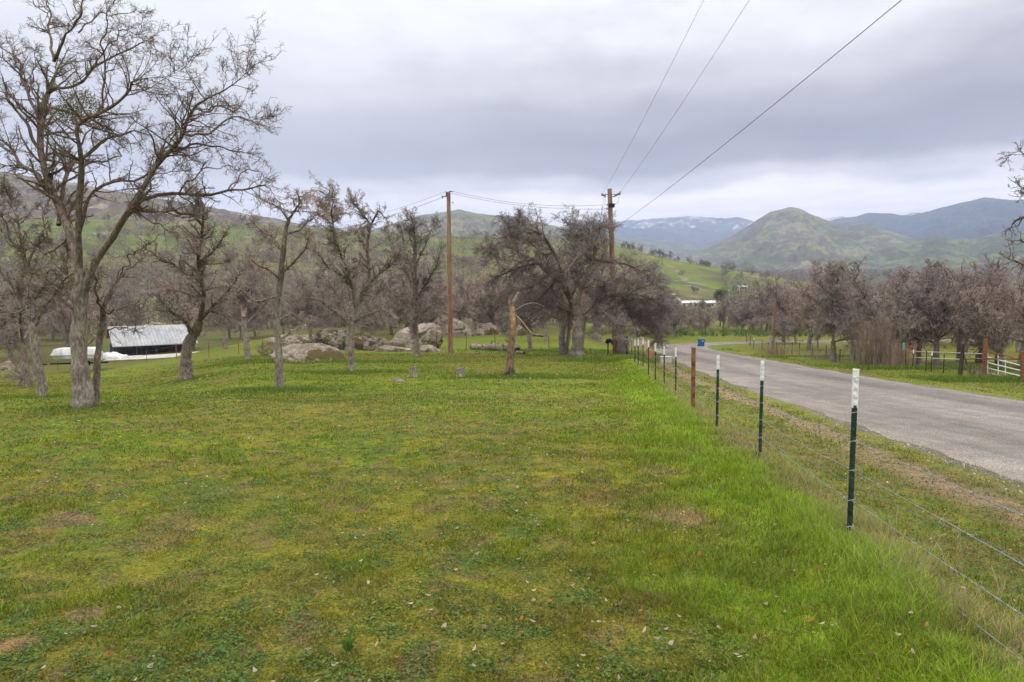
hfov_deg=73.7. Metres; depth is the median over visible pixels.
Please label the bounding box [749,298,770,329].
bare oak
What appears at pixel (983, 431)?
road
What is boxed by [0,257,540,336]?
slope woodland
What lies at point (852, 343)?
bare oak
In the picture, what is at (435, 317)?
bare oak
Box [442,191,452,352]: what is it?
utility pole
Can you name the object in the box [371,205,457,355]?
bare oak
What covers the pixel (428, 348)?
boulder
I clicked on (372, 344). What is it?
boulder
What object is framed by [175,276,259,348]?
bare oak
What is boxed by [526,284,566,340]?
bare oak
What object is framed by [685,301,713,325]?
bare oak
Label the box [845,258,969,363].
bare oak
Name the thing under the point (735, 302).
valley woodland
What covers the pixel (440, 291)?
bare oak
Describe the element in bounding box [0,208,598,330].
hillside scrub
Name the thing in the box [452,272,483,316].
bare oak
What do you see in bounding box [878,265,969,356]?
bare oak
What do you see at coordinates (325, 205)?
bare oak
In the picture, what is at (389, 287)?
bare oak
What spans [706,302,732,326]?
bare oak
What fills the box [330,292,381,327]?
bare oak
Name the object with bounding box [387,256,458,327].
bare oak
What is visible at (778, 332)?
bare oak
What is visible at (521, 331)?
boulder
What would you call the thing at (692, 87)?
power line
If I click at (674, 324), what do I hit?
bare oak
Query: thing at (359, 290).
bare oak
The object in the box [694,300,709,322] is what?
bare oak
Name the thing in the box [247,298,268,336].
bare oak
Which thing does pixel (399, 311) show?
bare oak
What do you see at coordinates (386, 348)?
boulder
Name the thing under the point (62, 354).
covered boat
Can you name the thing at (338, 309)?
bare oak
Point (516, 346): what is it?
fallen log
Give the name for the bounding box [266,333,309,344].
boulder
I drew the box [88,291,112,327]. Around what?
bare oak
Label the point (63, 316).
bare oak
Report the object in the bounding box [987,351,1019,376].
pipe gate
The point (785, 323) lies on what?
bare oak
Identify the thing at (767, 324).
bare oak
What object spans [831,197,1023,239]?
mountain
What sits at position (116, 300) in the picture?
bare oak
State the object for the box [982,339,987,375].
gate post
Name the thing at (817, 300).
bare oak
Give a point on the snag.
(509, 369)
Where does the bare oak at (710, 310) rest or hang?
on the ground at (708, 282)
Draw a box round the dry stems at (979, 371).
[966,364,992,375]
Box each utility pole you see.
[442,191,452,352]
[601,188,620,353]
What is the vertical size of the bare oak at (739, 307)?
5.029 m
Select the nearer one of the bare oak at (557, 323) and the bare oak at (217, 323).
the bare oak at (217, 323)
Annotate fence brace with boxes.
[958,344,977,375]
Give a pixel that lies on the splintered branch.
(573, 322)
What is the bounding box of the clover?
[0,382,1023,681]
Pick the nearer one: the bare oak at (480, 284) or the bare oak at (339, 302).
the bare oak at (480, 284)
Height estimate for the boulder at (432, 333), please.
3.588 m
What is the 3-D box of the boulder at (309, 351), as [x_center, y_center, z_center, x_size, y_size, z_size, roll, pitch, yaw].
[-10.467,0.981,35.759,4.466,1.738,2.604,0,5,0]
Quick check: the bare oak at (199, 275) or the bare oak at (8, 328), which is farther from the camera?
the bare oak at (8, 328)
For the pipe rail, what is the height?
0.366 m
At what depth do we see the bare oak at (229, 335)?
102.62 m
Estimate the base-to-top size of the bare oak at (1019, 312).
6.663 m
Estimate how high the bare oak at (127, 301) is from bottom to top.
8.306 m
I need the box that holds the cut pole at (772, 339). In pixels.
[770,302,775,347]
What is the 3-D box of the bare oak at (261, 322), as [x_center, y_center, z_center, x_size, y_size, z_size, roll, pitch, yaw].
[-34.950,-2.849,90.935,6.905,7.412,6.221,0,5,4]
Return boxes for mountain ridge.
[606,228,736,247]
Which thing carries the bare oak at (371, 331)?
on the ground at (708, 282)
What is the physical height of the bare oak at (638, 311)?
10.244 m
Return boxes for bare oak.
[0,0,297,408]
[0,173,97,396]
[0,264,56,386]
[0,275,69,363]
[0,336,44,351]
[22,283,60,334]
[33,266,114,346]
[37,297,69,340]
[39,287,69,339]
[72,230,161,404]
[87,289,115,328]
[88,285,135,325]
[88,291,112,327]
[98,293,128,325]
[108,287,160,325]
[129,172,250,380]
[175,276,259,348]
[188,290,227,327]
[193,283,213,326]
[205,286,236,338]
[210,186,330,388]
[210,244,274,358]
[218,300,253,339]
[223,300,273,334]
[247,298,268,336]
[262,298,293,333]
[269,275,316,331]
[281,279,335,338]
[282,171,407,370]
[285,292,340,327]
[305,268,339,329]
[313,247,386,353]
[321,274,351,327]
[323,296,346,327]
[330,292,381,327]
[347,272,378,327]
[348,272,391,336]
[350,267,407,334]
[356,282,411,335]
[360,264,402,328]
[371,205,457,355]
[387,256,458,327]
[400,264,473,323]
[420,276,482,318]
[425,273,454,325]
[445,299,477,319]
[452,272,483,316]
[452,290,461,318]
[453,265,528,323]
[464,278,526,328]
[467,200,683,356]
[469,268,516,324]
[470,279,502,326]
[504,240,594,353]
[505,275,567,332]
[514,289,551,350]
[515,282,568,327]
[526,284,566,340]
[555,288,594,329]
[563,249,657,340]
[582,292,593,332]
[583,306,618,325]
[619,279,683,336]
[649,293,688,337]
[658,301,690,332]
[667,305,699,334]
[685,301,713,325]
[691,308,716,331]
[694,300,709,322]
[704,304,717,325]
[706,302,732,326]
[714,297,739,328]
[726,299,751,327]
[726,306,744,330]
[738,301,768,331]
[741,291,781,329]
[742,276,805,341]
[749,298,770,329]
[755,289,781,329]
[755,297,806,344]
[779,258,828,350]
[803,265,904,359]
[805,259,931,361]
[806,325,825,347]
[820,261,912,354]
[832,254,947,355]
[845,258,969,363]
[848,260,1018,364]
[874,279,888,343]
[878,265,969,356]
[909,268,928,345]
[937,274,989,361]
[938,257,1023,363]
[944,275,989,352]
[944,282,1023,367]
[956,253,1022,362]
[996,140,1023,280]
[1001,278,1023,352]
[1010,258,1023,337]
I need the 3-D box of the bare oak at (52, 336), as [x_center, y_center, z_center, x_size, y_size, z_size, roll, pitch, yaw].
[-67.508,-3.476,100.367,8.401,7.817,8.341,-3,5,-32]
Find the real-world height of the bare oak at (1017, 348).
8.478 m
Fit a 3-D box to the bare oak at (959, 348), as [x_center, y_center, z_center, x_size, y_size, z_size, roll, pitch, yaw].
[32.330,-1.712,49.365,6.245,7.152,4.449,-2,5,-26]
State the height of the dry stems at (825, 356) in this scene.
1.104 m
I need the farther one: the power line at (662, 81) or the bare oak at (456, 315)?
the bare oak at (456, 315)
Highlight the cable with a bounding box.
[617,0,901,226]
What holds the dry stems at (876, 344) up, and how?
on the ground at (708, 282)
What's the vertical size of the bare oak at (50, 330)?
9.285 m
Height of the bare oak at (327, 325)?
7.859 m
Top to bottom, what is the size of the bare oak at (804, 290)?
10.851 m
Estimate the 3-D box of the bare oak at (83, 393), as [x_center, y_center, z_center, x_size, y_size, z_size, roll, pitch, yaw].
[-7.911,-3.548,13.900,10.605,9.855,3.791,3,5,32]
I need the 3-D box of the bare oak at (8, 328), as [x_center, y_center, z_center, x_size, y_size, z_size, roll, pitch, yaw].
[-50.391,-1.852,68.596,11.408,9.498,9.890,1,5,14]
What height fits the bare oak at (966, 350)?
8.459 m
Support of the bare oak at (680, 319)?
on the ground at (708, 282)
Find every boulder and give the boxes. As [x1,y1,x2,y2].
[0,360,14,370]
[148,322,162,324]
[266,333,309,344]
[269,343,345,362]
[308,328,373,349]
[363,337,405,350]
[374,345,412,351]
[392,323,443,349]
[413,344,441,351]
[432,316,473,337]
[460,317,474,335]
[474,323,500,334]
[475,328,484,335]
[495,324,506,333]
[506,325,526,335]
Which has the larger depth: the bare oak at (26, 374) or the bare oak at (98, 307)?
the bare oak at (98, 307)
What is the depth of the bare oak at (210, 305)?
130.78 m
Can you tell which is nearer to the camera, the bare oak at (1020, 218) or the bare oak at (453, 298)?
the bare oak at (1020, 218)
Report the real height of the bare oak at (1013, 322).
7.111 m
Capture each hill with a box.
[0,172,340,230]
[365,209,660,256]
[614,237,702,260]
[848,232,1023,274]
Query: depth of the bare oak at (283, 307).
110.33 m
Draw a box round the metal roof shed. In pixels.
[106,324,197,354]
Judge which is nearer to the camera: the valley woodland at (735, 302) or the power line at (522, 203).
the power line at (522, 203)
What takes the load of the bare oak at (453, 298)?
on the ground at (708, 282)
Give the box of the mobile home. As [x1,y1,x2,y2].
[679,301,715,307]
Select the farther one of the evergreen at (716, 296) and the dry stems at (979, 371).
the evergreen at (716, 296)
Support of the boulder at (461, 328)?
on the ground at (708, 282)
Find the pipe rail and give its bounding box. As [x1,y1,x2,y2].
[985,358,1019,359]
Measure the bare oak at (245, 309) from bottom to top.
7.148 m
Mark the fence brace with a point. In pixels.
(961, 362)
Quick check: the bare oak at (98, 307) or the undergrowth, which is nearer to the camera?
the undergrowth
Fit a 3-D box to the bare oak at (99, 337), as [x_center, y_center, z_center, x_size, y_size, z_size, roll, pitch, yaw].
[-8.057,-0.445,14.188,1.627,3.694,3.979,-4,6,-38]
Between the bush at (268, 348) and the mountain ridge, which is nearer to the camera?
the bush at (268, 348)
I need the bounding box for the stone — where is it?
[392,377,404,381]
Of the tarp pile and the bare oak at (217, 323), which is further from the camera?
the tarp pile
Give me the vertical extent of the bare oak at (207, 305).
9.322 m
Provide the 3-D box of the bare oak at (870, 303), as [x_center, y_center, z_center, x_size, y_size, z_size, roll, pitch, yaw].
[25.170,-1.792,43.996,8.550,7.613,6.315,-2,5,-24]
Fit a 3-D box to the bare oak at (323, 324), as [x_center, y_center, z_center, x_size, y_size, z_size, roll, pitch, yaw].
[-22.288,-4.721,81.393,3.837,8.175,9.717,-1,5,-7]
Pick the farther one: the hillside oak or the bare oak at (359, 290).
the hillside oak
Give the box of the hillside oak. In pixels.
[758,271,769,280]
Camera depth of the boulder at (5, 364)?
62.08 m
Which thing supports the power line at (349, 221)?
attached to the utility pole at (449, 292)
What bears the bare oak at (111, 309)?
on the ground at (708, 282)
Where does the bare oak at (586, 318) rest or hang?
on the ground at (708, 282)
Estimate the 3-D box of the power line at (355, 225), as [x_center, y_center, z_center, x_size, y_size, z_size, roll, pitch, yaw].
[-24.342,-14.015,76.793,0.022,4.620,66.901,-3,6,-35]
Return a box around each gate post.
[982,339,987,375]
[1020,351,1023,381]
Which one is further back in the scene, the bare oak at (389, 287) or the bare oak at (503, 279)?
the bare oak at (503, 279)
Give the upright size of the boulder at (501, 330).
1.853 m
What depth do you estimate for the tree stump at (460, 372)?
22.86 m
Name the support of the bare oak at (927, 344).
on the ground at (708, 282)
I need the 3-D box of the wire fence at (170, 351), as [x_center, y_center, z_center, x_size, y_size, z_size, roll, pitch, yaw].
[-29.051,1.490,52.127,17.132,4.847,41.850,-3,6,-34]
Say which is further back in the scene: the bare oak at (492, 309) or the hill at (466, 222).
the hill at (466, 222)
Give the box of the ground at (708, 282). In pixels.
[0,216,1023,681]
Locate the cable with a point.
(787, 93)
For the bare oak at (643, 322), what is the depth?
106.91 m
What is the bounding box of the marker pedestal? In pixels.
[647,349,652,357]
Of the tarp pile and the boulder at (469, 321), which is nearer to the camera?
the tarp pile
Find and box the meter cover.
[659,356,671,362]
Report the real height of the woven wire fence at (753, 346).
4.267 m
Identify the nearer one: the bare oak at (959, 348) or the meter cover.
the meter cover
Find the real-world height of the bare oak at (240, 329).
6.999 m
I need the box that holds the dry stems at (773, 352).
[756,344,804,354]
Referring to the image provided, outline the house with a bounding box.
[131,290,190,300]
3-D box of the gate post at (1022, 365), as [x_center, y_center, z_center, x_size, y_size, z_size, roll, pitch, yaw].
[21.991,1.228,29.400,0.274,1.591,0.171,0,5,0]
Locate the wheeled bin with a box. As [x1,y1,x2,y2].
[697,338,704,345]
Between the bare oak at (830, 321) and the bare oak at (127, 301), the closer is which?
the bare oak at (830, 321)
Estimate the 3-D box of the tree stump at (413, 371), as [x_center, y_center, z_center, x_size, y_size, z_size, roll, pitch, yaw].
[-3.328,1.077,23.148,0.311,0.451,0.311,0,5,0]
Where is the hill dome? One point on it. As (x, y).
(788, 238)
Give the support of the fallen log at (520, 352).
on the ground at (708, 282)
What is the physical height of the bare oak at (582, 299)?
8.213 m
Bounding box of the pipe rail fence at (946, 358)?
[909,351,983,359]
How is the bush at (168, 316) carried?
on the ground at (708, 282)
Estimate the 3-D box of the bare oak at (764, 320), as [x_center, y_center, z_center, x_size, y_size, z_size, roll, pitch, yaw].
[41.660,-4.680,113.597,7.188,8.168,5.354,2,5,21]
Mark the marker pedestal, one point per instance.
(650, 353)
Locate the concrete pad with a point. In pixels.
(150, 356)
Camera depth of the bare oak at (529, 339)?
52.33 m
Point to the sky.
(401, 103)
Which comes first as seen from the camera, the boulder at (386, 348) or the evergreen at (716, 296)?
the boulder at (386, 348)
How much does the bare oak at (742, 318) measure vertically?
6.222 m
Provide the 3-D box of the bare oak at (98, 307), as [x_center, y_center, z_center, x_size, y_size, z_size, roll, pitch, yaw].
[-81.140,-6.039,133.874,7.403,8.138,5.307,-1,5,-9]
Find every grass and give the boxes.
[0,346,1023,681]
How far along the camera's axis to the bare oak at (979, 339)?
45.94 m
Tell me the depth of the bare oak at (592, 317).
115.09 m
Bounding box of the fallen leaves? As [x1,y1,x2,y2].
[0,365,1023,681]
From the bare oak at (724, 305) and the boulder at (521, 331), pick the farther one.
the bare oak at (724, 305)
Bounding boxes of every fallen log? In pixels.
[469,340,501,350]
[502,340,519,350]
[515,351,525,353]
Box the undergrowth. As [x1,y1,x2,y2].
[585,326,848,336]
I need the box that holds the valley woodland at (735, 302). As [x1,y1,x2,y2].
[712,258,1023,331]
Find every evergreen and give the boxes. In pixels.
[713,290,722,300]
[717,287,728,300]
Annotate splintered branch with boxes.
[568,321,574,346]
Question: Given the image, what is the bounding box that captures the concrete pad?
[103,351,199,360]
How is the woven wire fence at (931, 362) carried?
on the ground at (708, 282)
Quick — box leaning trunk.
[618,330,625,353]
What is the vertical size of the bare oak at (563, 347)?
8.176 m
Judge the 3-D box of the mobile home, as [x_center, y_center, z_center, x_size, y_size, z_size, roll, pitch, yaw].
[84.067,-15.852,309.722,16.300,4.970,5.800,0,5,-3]
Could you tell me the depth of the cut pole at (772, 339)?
80.08 m
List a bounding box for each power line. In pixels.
[227,197,441,233]
[235,192,443,227]
[453,191,606,205]
[603,0,703,192]
[624,1,748,186]
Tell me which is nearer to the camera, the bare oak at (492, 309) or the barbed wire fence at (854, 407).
the barbed wire fence at (854, 407)
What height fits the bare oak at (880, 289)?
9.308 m
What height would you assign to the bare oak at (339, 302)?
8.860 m
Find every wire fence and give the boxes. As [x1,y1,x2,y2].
[1,337,262,372]
[421,335,618,353]
[624,336,1023,661]
[746,334,901,362]
[908,350,958,373]
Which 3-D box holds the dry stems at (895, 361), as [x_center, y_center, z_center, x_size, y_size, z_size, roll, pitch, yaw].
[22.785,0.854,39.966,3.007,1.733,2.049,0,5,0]
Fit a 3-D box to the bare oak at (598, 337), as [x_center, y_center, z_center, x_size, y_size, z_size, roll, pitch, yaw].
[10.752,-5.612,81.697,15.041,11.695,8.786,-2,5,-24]
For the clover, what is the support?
on the ground at (708, 282)
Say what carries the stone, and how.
on the ground at (708, 282)
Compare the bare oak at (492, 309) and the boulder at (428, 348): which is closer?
the boulder at (428, 348)
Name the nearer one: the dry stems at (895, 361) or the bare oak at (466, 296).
the dry stems at (895, 361)
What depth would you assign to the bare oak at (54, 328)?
102.26 m
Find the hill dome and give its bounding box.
[679,207,917,274]
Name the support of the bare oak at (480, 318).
on the ground at (708, 282)
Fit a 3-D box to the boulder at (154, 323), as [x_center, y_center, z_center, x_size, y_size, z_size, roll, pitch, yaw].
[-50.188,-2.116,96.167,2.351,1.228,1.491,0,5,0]
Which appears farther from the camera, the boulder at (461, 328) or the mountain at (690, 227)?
the mountain at (690, 227)
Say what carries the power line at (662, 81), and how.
attached to the utility pole at (610, 204)
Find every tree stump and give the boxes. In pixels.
[409,366,417,376]
[456,368,464,377]
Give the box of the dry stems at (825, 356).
[798,349,854,359]
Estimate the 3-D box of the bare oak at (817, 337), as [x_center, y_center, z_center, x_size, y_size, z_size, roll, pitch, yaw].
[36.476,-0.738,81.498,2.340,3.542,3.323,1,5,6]
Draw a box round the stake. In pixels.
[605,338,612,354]
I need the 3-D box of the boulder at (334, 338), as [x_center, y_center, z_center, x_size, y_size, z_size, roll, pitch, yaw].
[-13.058,0.394,55.714,7.217,2.866,3.688,0,5,0]
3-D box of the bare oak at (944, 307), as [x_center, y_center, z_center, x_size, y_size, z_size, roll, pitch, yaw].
[26.751,-1.635,43.369,7.238,7.099,7.742,-2,5,-19]
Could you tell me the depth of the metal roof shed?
81.47 m
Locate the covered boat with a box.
[43,347,107,365]
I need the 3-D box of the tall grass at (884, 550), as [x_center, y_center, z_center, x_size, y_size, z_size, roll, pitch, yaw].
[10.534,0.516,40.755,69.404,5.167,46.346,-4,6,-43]
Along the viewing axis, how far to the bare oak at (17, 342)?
75.18 m
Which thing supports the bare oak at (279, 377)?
on the ground at (708, 282)
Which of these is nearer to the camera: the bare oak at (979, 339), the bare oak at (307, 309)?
the bare oak at (979, 339)
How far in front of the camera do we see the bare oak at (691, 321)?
111.83 m
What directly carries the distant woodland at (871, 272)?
on the ground at (708, 282)
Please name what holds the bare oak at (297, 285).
on the ground at (708, 282)
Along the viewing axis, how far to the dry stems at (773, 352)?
64.00 m
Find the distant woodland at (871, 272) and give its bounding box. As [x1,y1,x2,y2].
[728,266,1023,281]
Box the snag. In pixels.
[504,291,542,374]
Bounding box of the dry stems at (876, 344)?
[840,311,916,366]
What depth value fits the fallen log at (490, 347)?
53.71 m
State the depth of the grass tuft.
3.20 m
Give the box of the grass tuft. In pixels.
[340,624,356,651]
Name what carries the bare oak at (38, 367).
on the ground at (708, 282)
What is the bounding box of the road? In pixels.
[656,338,1023,482]
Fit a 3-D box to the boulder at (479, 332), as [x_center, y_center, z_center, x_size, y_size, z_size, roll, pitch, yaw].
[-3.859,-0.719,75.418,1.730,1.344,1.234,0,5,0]
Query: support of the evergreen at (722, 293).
on the ground at (708, 282)
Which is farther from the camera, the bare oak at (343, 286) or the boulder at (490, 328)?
the boulder at (490, 328)
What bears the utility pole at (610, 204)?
on the ground at (708, 282)
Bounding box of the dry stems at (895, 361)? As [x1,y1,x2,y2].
[873,343,931,367]
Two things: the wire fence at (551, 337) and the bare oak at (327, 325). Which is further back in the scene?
the bare oak at (327, 325)
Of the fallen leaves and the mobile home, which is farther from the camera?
the mobile home
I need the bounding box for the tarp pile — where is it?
[103,352,129,358]
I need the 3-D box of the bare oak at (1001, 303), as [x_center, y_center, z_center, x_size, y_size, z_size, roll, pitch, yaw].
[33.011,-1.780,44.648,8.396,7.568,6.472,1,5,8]
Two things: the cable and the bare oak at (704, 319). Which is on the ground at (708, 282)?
the bare oak at (704, 319)
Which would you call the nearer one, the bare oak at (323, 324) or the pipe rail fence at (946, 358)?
the pipe rail fence at (946, 358)
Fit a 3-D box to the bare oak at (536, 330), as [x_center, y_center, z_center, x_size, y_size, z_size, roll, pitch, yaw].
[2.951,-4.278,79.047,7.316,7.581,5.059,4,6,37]
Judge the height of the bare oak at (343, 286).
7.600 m
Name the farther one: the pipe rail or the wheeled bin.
the wheeled bin
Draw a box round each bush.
[154,291,187,320]
[255,341,274,355]
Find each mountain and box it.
[567,213,917,245]
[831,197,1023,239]
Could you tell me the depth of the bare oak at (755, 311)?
118.22 m
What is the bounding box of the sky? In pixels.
[0,0,1023,230]
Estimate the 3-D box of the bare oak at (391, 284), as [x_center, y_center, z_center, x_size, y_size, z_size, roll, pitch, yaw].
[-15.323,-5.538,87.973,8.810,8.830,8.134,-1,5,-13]

